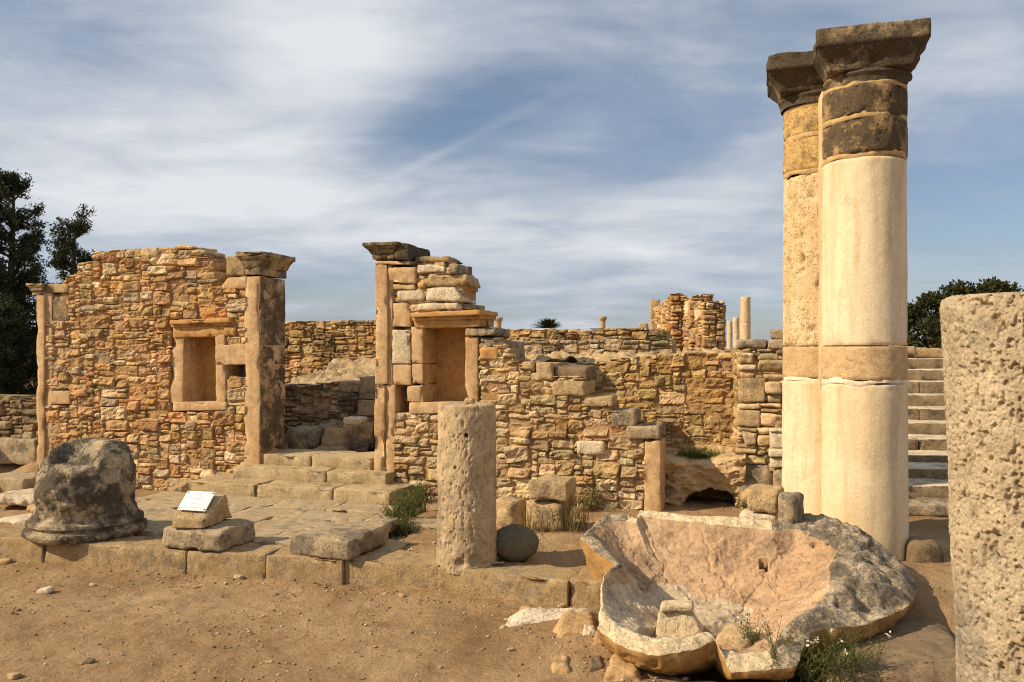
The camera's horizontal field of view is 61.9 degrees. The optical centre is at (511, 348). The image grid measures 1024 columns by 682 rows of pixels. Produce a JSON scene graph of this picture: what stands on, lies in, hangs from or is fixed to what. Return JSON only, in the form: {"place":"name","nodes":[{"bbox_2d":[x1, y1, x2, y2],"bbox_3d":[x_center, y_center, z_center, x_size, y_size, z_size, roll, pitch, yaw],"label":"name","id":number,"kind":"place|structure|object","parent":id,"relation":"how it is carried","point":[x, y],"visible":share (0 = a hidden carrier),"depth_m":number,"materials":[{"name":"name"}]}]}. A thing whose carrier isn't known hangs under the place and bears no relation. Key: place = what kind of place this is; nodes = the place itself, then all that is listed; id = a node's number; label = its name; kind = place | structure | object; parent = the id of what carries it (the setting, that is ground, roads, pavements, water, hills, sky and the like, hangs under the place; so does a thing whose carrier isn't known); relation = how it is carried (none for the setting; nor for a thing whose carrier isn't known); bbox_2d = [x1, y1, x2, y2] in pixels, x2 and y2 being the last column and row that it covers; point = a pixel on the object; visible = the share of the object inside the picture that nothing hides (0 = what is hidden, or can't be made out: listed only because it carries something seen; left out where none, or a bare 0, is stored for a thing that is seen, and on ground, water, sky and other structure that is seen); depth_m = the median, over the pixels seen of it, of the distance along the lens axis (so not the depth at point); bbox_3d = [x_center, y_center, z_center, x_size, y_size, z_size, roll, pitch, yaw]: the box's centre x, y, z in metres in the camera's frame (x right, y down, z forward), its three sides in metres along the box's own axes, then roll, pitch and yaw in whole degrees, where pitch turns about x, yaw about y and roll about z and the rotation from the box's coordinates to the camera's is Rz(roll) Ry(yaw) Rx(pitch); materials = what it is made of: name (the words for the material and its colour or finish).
{"place":"outdoors","nodes":[
{"label":"outdoors","id":0,"kind":"place"},
{"bbox_2d":[15,491,436,551],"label":"pavement","id":1,"kind":"structure","parent":0,"point":[278,521],"depth_m":7.84,"materials":[{"name":"stone"}]},
{"bbox_2d":[0,348,955,681],"bbox_3d":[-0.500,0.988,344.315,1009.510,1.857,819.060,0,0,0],"label":"ground","id":2,"kind":"structure","parent":0,"point":[458,644],"depth_m":5.16,"materials":[{"name":"brown soil"}]},
{"bbox_2d":[0,558,12,564],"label":"loose stone","id":3,"kind":"object","parent":2,"relation":"on","point":[4,561],"visible":1,"depth_m":6.73,"materials":[{"name":"beige stone"}]},
{"bbox_2d":[6,672,21,679],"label":"loose stone","id":4,"kind":"object","parent":2,"relation":"on","point":[13,675],"visible":1,"depth_m":4.39,"materials":[{"name":"beige stone"}]},
{"bbox_2d":[0,513,31,523],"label":"rock","id":5,"kind":"object","parent":2,"relation":"on","point":[14,519],"visible":0.41,"depth_m":7.77,"materials":[{"name":"beige stone"}]},
{"bbox_2d":[0,488,33,505],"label":"rock","id":6,"kind":"object","parent":2,"relation":"on","point":[23,497],"visible":0.48,"depth_m":8.61,"materials":[{"name":"beige stone"}]},
{"bbox_2d":[0,472,35,492],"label":"stone ledge","id":7,"kind":"object","parent":2,"relation":"on","point":[10,481],"visible":0.42,"depth_m":9.18,"materials":[{"name":"beige stone"}]},
{"bbox_2d":[0,292,37,394],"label":"conifer tree","id":8,"kind":"object","parent":2,"relation":"on","point":[11,340],"visible":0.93,"depth_m":14.33,"materials":[{"name":"green plant"}]},
{"bbox_2d":[0,394,37,438],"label":"wall","id":9,"kind":"structure","parent":2,"relation":"on","point":[18,416],"depth_m":11.00,"materials":[{"name":"stone"}]},
{"bbox_2d":[0,437,37,464],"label":"wall","id":10,"kind":"structure","parent":2,"relation":"on","point":[20,451],"depth_m":10.80,"materials":[{"name":"beige stone"}]},
{"bbox_2d":[0,168,57,393],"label":"conifer tree","id":11,"kind":"object","parent":2,"relation":"on","point":[13,280],"visible":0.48,"depth_m":15.50,"materials":[{"name":"green plant"}]},
{"bbox_2d":[26,504,34,512],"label":"rock","id":12,"kind":"object","parent":2,"relation":"on","point":[30,508],"visible":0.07,"depth_m":8.26,"materials":[{"name":"beige stone"}]},
{"bbox_2d":[36,586,54,593],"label":"loose stone","id":13,"kind":"object","parent":2,"relation":"on","point":[47,590],"visible":0.94,"depth_m":5.93,"materials":[{"name":"white stone"}]},
{"bbox_2d":[30,203,99,330],"bbox_3d":[-8.695,-0.663,16.572,1.733,4.336,1.658,0,0,0],"label":"conifer tree","id":14,"kind":"object","parent":2,"relation":"on","point":[67,251],"visible":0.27,"depth_m":16.50,"materials":[{"name":"green plant"}]},
{"bbox_2d":[83,657,95,663],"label":"loose stone","id":15,"kind":"object","parent":2,"relation":"on","point":[88,660],"visible":1,"depth_m":4.60,"materials":[{"name":"beige stone"}]},
{"bbox_2d":[26,244,295,490],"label":"ruined wall","id":16,"kind":"structure","parent":2,"relation":"on","point":[166,365],"depth_m":9.78,"materials":[{"name":"stone"}]},
{"bbox_2d":[170,318,239,410],"bbox_3d":[-3.455,0.189,9.780,0.868,1.056,0.716,0,0,0],"label":"window","id":17,"kind":"structure","parent":16,"relation":"in","point":[198,384],"depth_m":9.71,"materials":[{"name":"stone"}]},
{"bbox_2d":[171,479,192,491],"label":"rock","id":18,"kind":"object","parent":2,"relation":"on","point":[180,485],"visible":0.52,"depth_m":9.18,"materials":[{"name":"beige stone"}]},
{"bbox_2d":[234,574,243,578],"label":"loose stone","id":19,"kind":"object","parent":2,"relation":"on","point":[237,576],"visible":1,"depth_m":6.26,"materials":[{"name":"white stone"}]},
{"bbox_2d":[189,449,412,504],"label":"stone steps","id":20,"kind":"structure","parent":2,"relation":"on","point":[347,476],"depth_m":8.92,"materials":[{"name":"beige stone"}]},
{"bbox_2d":[286,425,325,448],"bbox_3d":[-2.483,1.098,10.425,0.472,0.289,0.452,0,0,11],"label":"boulder","id":21,"kind":"object","parent":2,"relation":"on","point":[308,437],"visible":0.72,"depth_m":10.23,"materials":[{"name":"stone"}]},
{"bbox_2d":[284,380,364,442],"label":"rubble wall","id":22,"kind":"structure","parent":2,"relation":"on","point":[309,404],"depth_m":10.96,"materials":[{"name":"stone"}]},
{"bbox_2d":[0,526,652,613],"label":"kerb","id":23,"kind":"structure","parent":2,"relation":"on","point":[521,582],"depth_m":6.17,"materials":[{"name":"stone"}]},
{"bbox_2d":[21,437,147,544],"bbox_3d":[-3.505,1.136,7.019,0.923,0.778,0.926,0,0,0],"label":"statue base","id":24,"kind":"object","parent":23,"relation":"on","point":[84,489],"visible":1,"depth_m":6.72,"materials":[{"name":"stone"}]},
{"bbox_2d":[162,519,254,551],"bbox_3d":[-2.339,1.433,6.591,0.549,0.182,0.446,0,0,18],"label":"stone block","id":25,"kind":"object","parent":23,"relation":"on","point":[225,534],"depth_m":6.42,"materials":[{"name":"beige stone"}]},
{"bbox_2d":[173,491,231,528],"bbox_3d":[-2.392,1.234,6.607,0.304,0.247,0.408,0,0,5],"label":"notice stone","id":26,"kind":"object","parent":25,"relation":"on","point":[200,509],"visible":1,"depth_m":6.51,"materials":[{"name":"beige stone"}]},
{"bbox_2d":[289,517,389,559],"bbox_3d":[-1.290,1.439,6.454,0.536,0.178,0.638,0,0,21],"label":"stone block","id":27,"kind":"object","parent":23,"relation":"on","point":[340,538],"depth_m":6.25,"materials":[{"name":"beige stone"}]},
{"bbox_2d":[436,402,496,574],"bbox_3d":[-0.321,0.974,6.079,0.434,1.172,0.432,0,0,0],"label":"column stump","id":28,"kind":"object","parent":23,"relation":"on","point":[466,486],"visible":0.98,"depth_m":5.90,"materials":[{"name":"stone"}]},
{"bbox_2d":[464,398,474,403],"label":"pebble","id":29,"kind":"object","parent":28,"relation":"on","point":[469,400],"visible":0.85,"depth_m":5.99,"materials":[{"name":"beige stone"}]},
{"bbox_2d":[496,524,538,561],"bbox_3d":[0.016,1.406,6.153,0.359,0.268,0.339,0,0,0],"label":"round boulder","id":30,"kind":"object","parent":23,"relation":"on","point":[517,543],"visible":0.9,"depth_m":6.03,"materials":[{"name":"grey stone"}]},
{"bbox_2d":[320,427,347,446],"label":"boulder","id":31,"kind":"object","parent":2,"relation":"on","point":[333,436],"visible":0.79,"depth_m":10.14,"materials":[{"name":"brown stone"}]},
{"bbox_2d":[294,419,375,451],"bbox_3d":[-1.469,1.094,10.233,2.294,0.448,0.830,0,0,17],"label":"rubble","id":32,"kind":"object","parent":2,"relation":"on","point":[358,443],"visible":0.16,"depth_m":10.15,"materials":[{"name":"stone"}]},
{"bbox_2d":[343,416,367,424],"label":"boulder","id":33,"kind":"object","parent":32,"relation":"on","point":[354,420],"visible":1,"depth_m":9.87,"materials":[{"name":"white stone"}]},
{"bbox_2d":[342,424,352,433],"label":"boulder","id":34,"kind":"object","parent":2,"relation":"on","point":[349,428],"visible":0.16,"depth_m":10.31,"materials":[{"name":"brown stone"}]},
{"bbox_2d":[353,422,375,449],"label":"boulder","id":35,"kind":"object","parent":2,"relation":"on","point":[365,430],"visible":0.35,"depth_m":10.21,"materials":[{"name":"brown stone"}]},
{"bbox_2d":[358,376,380,421],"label":"masonry pier","id":36,"kind":"structure","parent":2,"relation":"on","point":[367,387],"depth_m":10.38,"materials":[{"name":"brown stone"}]},
{"bbox_2d":[379,516,400,531],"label":"stone block","id":37,"kind":"structure","parent":2,"relation":"on","point":[391,522],"depth_m":7.14,"materials":[{"name":"beige stone"}]},
{"bbox_2d":[397,593,405,597],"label":"loose stone","id":38,"kind":"object","parent":2,"relation":"on","point":[402,595],"visible":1,"depth_m":5.79,"materials":[{"name":"beige stone"}]},
{"bbox_2d":[375,480,432,538],"bbox_3d":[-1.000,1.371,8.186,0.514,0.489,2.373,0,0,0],"label":"weed clump","id":39,"kind":"object","parent":2,"relation":"on","point":[408,504],"visible":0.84,"depth_m":7.65,"materials":[{"name":"green plant"}]},
{"bbox_2d":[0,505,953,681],"bbox_3d":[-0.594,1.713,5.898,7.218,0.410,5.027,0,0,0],"label":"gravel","id":40,"kind":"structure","parent":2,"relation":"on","point":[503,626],"depth_m":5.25,"materials":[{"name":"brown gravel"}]},
{"bbox_2d":[494,317,502,327],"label":"stone column","id":41,"kind":"structure","parent":2,"relation":"on","point":[498,321],"depth_m":45.83,"materials":[{"name":"beige stone"}]},
{"bbox_2d":[290,347,725,384],"bbox_3d":[-0.140,0.272,10.723,5.775,0.579,2.200,0,0,17],"label":"rock shelf","id":42,"kind":"object","parent":2,"relation":"on","point":[337,369],"visible":0.32,"depth_m":11.23,"materials":[{"name":"beige stone"}]},
{"bbox_2d":[285,320,671,383],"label":"terrace wall","id":43,"kind":"structure","parent":42,"relation":"on","point":[312,346],"depth_m":12.41,"materials":[{"name":"stone"}]},
{"bbox_2d":[639,323,648,328],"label":"skyline stone","id":44,"kind":"object","parent":43,"relation":"on","point":[643,325],"visible":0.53,"depth_m":11.50,"materials":[{"name":"beige stone"}]},
{"bbox_2d":[512,339,676,355],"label":"terrace wall","id":45,"kind":"structure","parent":42,"relation":"on","point":[569,347],"depth_m":10.63,"materials":[{"name":"stone"}]},
{"bbox_2d":[653,331,664,338],"bbox_3d":[1.899,-0.118,11.001,0.181,0.216,0.223,0,0,0],"label":"weed clump","id":46,"kind":"object","parent":42,"relation":"on","point":[659,336],"visible":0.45,"depth_m":10.96,"materials":[{"name":"green plant"}]},
{"bbox_2d":[496,496,526,527],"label":"stone block","id":47,"kind":"structure","parent":2,"relation":"on","point":[510,510],"depth_m":7.34,"materials":[{"name":"beige stone"}]},
{"bbox_2d":[362,241,665,510],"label":"ruined wall","id":48,"kind":"structure","parent":2,"relation":"on","point":[554,418],"depth_m":8.62,"materials":[{"name":"stone"}]},
{"bbox_2d":[409,310,497,413],"bbox_3d":[-0.607,0.148,8.907,0.920,1.070,0.789,0,0,0],"label":"window","id":49,"kind":"structure","parent":48,"relation":"in","point":[445,359],"depth_m":8.85,"materials":[{"name":"stone"}]},
{"bbox_2d":[519,606,532,610],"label":"loose stone","id":50,"kind":"object","parent":2,"relation":"on","point":[522,607],"visible":0.38,"depth_m":5.46,"materials":[{"name":"beige stone"}]},
{"bbox_2d":[532,317,562,327],"bbox_3d":[1.069,-0.182,25.991,1.130,1.550,1.086,0,0,0],"label":"spiky bush","id":51,"kind":"object","parent":2,"relation":"on","point":[548,323],"visible":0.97,"depth_m":25.81,"materials":[{"name":"green plant"}]},
{"bbox_2d":[526,498,570,531],"bbox_3d":[0.312,1.426,7.356,0.350,0.279,0.354,0,0,19],"label":"stone block","id":52,"kind":"object","parent":2,"relation":"on","point":[542,515],"depth_m":7.20,"materials":[{"name":"beige stone"}]},
{"bbox_2d":[528,474,575,501],"bbox_3d":[0.350,1.195,7.309,0.353,0.188,0.340,0,0,19],"label":"stone block","id":53,"kind":"object","parent":52,"relation":"on","point":[551,487],"depth_m":7.17,"materials":[{"name":"beige stone"}]},
{"bbox_2d":[505,607,598,626],"bbox_3d":[0.235,1.673,5.258,0.675,0.116,0.260,0,0,-5],"label":"rock","id":54,"kind":"object","parent":2,"relation":"on","point":[529,616],"visible":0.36,"depth_m":5.24,"materials":[{"name":"grey stone"}]},
{"bbox_2d":[516,490,593,533],"bbox_3d":[0.358,1.369,7.199,0.694,0.398,0.448,0,0,0],"label":"grass tuft","id":55,"kind":"object","parent":2,"relation":"on","point":[568,522],"visible":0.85,"depth_m":7.18,"materials":[{"name":"brown plant"}]},
{"bbox_2d":[551,654,570,674],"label":"rock","id":56,"kind":"object","parent":2,"relation":"on","point":[560,664],"visible":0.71,"depth_m":4.43,"materials":[{"name":"beige stone"}]},
{"bbox_2d":[557,603,566,607],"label":"loose stone","id":57,"kind":"object","parent":2,"relation":"on","point":[562,605],"visible":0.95,"depth_m":5.53,"materials":[{"name":"beige stone"}]},
{"bbox_2d":[553,610,598,637],"bbox_3d":[0.370,1.621,4.958,0.325,0.128,0.486,0,0,0],"label":"rock","id":58,"kind":"object","parent":2,"relation":"on","point":[570,621],"visible":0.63,"depth_m":4.94,"materials":[{"name":"beige stone"}]},
{"bbox_2d":[582,624,595,635],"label":"rock","id":59,"kind":"object","parent":2,"relation":"on","point":[589,629],"visible":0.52,"depth_m":4.79,"materials":[{"name":"grey stone"}]},
{"bbox_2d":[573,471,612,511],"bbox_3d":[0.829,1.370,8.274,0.388,0.452,0.752,0,0,41],"label":"weed clump","id":60,"kind":"object","parent":2,"relation":"on","point":[591,504],"visible":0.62,"depth_m":8.16,"materials":[{"name":"green plant"}]},
{"bbox_2d":[587,655,603,671],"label":"rock","id":61,"kind":"object","parent":2,"relation":"on","point":[595,663],"visible":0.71,"depth_m":4.43,"materials":[{"name":"grey stone"}]},
{"bbox_2d":[593,631,601,644],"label":"rock","id":62,"kind":"object","parent":2,"relation":"on","point":[597,640],"visible":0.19,"depth_m":4.68,"materials":[{"name":"beige stone"}]},
{"bbox_2d":[598,316,606,327],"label":"stone column","id":63,"kind":"structure","parent":2,"relation":"on","point":[602,319],"depth_m":49.85,"materials":[{"name":"beige stone"}]},
{"bbox_2d":[603,653,641,681],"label":"rock","id":64,"kind":"object","parent":2,"relation":"on","point":[618,669],"visible":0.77,"depth_m":4.33,"materials":[{"name":"beige stone"}]},
{"bbox_2d":[562,352,734,499],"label":"rubble wall","id":65,"kind":"structure","parent":2,"relation":"on","point":[686,398],"depth_m":8.91,"materials":[{"name":"stone"}]},
{"bbox_2d":[650,299,659,328],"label":"column","id":66,"kind":"structure","parent":2,"relation":"on","point":[654,303],"depth_m":18.31,"materials":[{"name":"beige stone"}]},
{"bbox_2d":[652,293,688,350],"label":"ruined pier","id":67,"kind":"structure","parent":2,"relation":"on","point":[668,316],"depth_m":15.50,"materials":[{"name":"stone"}]},
{"bbox_2d":[681,294,713,350],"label":"ruined pier","id":68,"kind":"structure","parent":2,"relation":"on","point":[688,318],"depth_m":15.19,"materials":[{"name":"stone"}]},
{"bbox_2d":[665,445,745,507],"bbox_3d":[1.941,1.384,8.695,0.876,0.805,1.017,0,0,13],"label":"rock outcrop","id":69,"kind":"object","parent":2,"relation":"on","point":[686,477],"visible":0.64,"depth_m":8.36,"materials":[{"name":"beige stone"}]},
{"bbox_2d":[673,445,724,460],"bbox_3d":[1.905,1.053,8.558,0.761,0.208,0.263,0,0,0],"label":"grass tuft","id":70,"kind":"object","parent":69,"relation":"on","point":[698,454],"visible":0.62,"depth_m":8.54,"materials":[{"name":"green plant"}]},
{"bbox_2d":[692,300,725,351],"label":"ruined pier","id":71,"kind":"structure","parent":2,"relation":"on","point":[710,321],"depth_m":14.58,"materials":[{"name":"stone"}]},
{"bbox_2d":[727,321,732,348],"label":"stone column","id":72,"kind":"structure","parent":2,"relation":"on","point":[729,334],"depth_m":73.80,"materials":[{"name":"beige stone"}]},
{"bbox_2d":[733,317,738,345],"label":"stone column","id":73,"kind":"structure","parent":2,"relation":"on","point":[735,329],"depth_m":61.83,"materials":[{"name":"beige stone"}]},
{"bbox_2d":[736,497,747,510],"bbox_3d":[1.927,1.294,7.018,0.160,0.158,0.145,0,0,0],"label":"weed clump","id":74,"kind":"object","parent":2,"relation":"on","point":[744,505],"visible":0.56,"depth_m":7.01,"materials":[{"name":"green plant"}]},
{"bbox_2d":[739,488,746,512],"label":"stone block","id":75,"kind":"structure","parent":2,"relation":"on","point":[743,494],"depth_m":7.38,"materials":[{"name":"beige stone"}]},
{"bbox_2d":[740,297,750,338],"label":"stone column","id":76,"kind":"structure","parent":2,"relation":"on","point":[745,320],"depth_m":41.80,"materials":[{"name":"beige stone"}]},
{"bbox_2d":[580,510,918,680],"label":"stone basin","id":77,"kind":"object","parent":2,"relation":"on","point":[807,571],"visible":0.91,"depth_m":5.34,"materials":[{"name":"grey stone"}]},
{"bbox_2d":[655,600,703,637],"bbox_3d":[0.973,1.577,4.958,0.326,0.234,0.231,0,0,0],"label":"carved stub","id":78,"kind":"object","parent":77,"relation":"in","point":[678,618],"visible":0.91,"depth_m":4.88,"materials":[{"name":"stone"}]},
{"bbox_2d":[716,622,759,647],"bbox_3d":[1.241,1.625,4.700,0.216,0.187,0.207,0,0,41],"label":"boulder","id":79,"kind":"object","parent":77,"relation":"in","point":[729,634],"visible":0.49,"depth_m":4.65,"materials":[{"name":"beige stone"}]},
{"bbox_2d":[735,609,768,644],"bbox_3d":[1.298,1.538,4.608,0.178,0.234,0.179,0,0,31],"label":"weed plant","id":80,"kind":"object","parent":77,"relation":"in","point":[748,631],"visible":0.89,"depth_m":4.60,"materials":[{"name":"green plant"}]},
{"bbox_2d":[778,492,803,523],"bbox_3d":[1.952,1.136,5.974,0.141,0.269,0.204,0,0,37],"label":"stone block","id":81,"kind":"object","parent":77,"relation":"on","point":[790,507],"depth_m":5.90,"materials":[{"name":"beige stone"}]},
{"bbox_2d":[733,464,772,504],"bbox_3d":[2.416,1.353,8.465,0.424,0.536,0.586,0,0,20],"label":"stone block","id":82,"kind":"object","parent":2,"relation":"on","point":[759,473],"depth_m":8.21,"materials":[{"name":"beige stone"}]},
{"bbox_2d":[730,329,813,471],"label":"block wall","id":83,"kind":"structure","parent":82,"relation":"on","point":[757,414],"depth_m":8.23,"materials":[{"name":"stone"}]},
{"bbox_2d":[750,438,768,461],"bbox_3d":[2.391,0.955,8.258,0.238,0.345,0.195,0,0,0],"label":"weed clump","id":84,"kind":"object","parent":83,"relation":"attached to","point":[760,450],"visible":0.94,"depth_m":8.22,"materials":[{"name":"green plant"}]},
{"bbox_2d":[739,508,777,519],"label":"stone block","id":85,"kind":"object","parent":2,"relation":"on","point":[746,512],"depth_m":6.11,"materials":[{"name":"white stone"}]},
{"bbox_2d":[746,484,783,513],"bbox_3d":[1.844,1.094,6.205,0.245,0.179,0.278,0,0,25],"label":"stone block","id":86,"kind":"object","parent":85,"relation":"on","point":[762,497],"depth_m":6.10,"materials":[{"name":"beige stone"}]},
{"bbox_2d":[773,467,781,485],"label":"stone block","id":87,"kind":"structure","parent":2,"relation":"on","point":[777,476],"depth_m":8.03,"materials":[{"name":"beige stone"}]},
{"bbox_2d":[768,427,781,467],"bbox_3d":[2.530,0.942,8.120,0.170,0.371,0.278,0,0,18],"label":"carved fragment","id":88,"kind":"object","parent":87,"relation":"on","point":[775,448],"visible":0.59,"depth_m":8.02,"materials":[{"name":"white stone"}]},
{"bbox_2d":[760,609,893,681],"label":"weed plant","id":89,"kind":"object","parent":2,"relation":"on","point":[853,662],"visible":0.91,"depth_m":4.29,"materials":[{"name":"green plant"}]},
{"bbox_2d":[766,18,930,560],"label":"double column","id":90,"kind":"structure","parent":2,"relation":"on","point":[838,96],"depth_m":6.28,"materials":[{"name":"beige stone"}]},
{"bbox_2d":[821,620,956,681],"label":"flat rock","id":91,"kind":"object","parent":2,"relation":"on","point":[915,651],"visible":0.76,"depth_m":4.42,"materials":[{"name":"beige stone"}]},
{"bbox_2d":[900,290,946,348],"bbox_3d":[9.786,-0.286,19.600,2.858,2.069,2.761,0,0,0],"label":"tree","id":92,"kind":"object","parent":2,"relation":"on","point":[923,319],"visible":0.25,"depth_m":19.13,"materials":[{"name":"green plant"}]},
{"bbox_2d":[905,536,943,562],"bbox_3d":[3.017,1.545,6.306,0.269,0.283,0.348,0,0,9],"label":"stone block","id":93,"kind":"object","parent":2,"relation":"on","point":[922,549],"depth_m":6.16,"materials":[{"name":"beige stone"}]},
{"bbox_2d":[905,346,948,516],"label":"stone staircase","id":94,"kind":"structure","parent":2,"relation":"on","point":[928,470],"depth_m":10.01,"materials":[{"name":"beige stone"}]},
{"bbox_2d":[924,276,1023,347],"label":"tree","id":95,"kind":"object","parent":2,"relation":"on","point":[993,285],"visible":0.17,"depth_m":19.70,"materials":[{"name":"green plant"}]},
{"bbox_2d":[939,291,1023,681],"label":"column stump","id":96,"kind":"object","parent":2,"relation":"on","point":[982,338],"visible":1,"depth_m":2.83,"materials":[{"name":"stone"}]},
{"bbox_2d":[0,0,1023,347],"label":"sky","id":97,"kind":"structure","parent":0,"point":[586,160],"materials":[{"name":"blue"}]}
]}

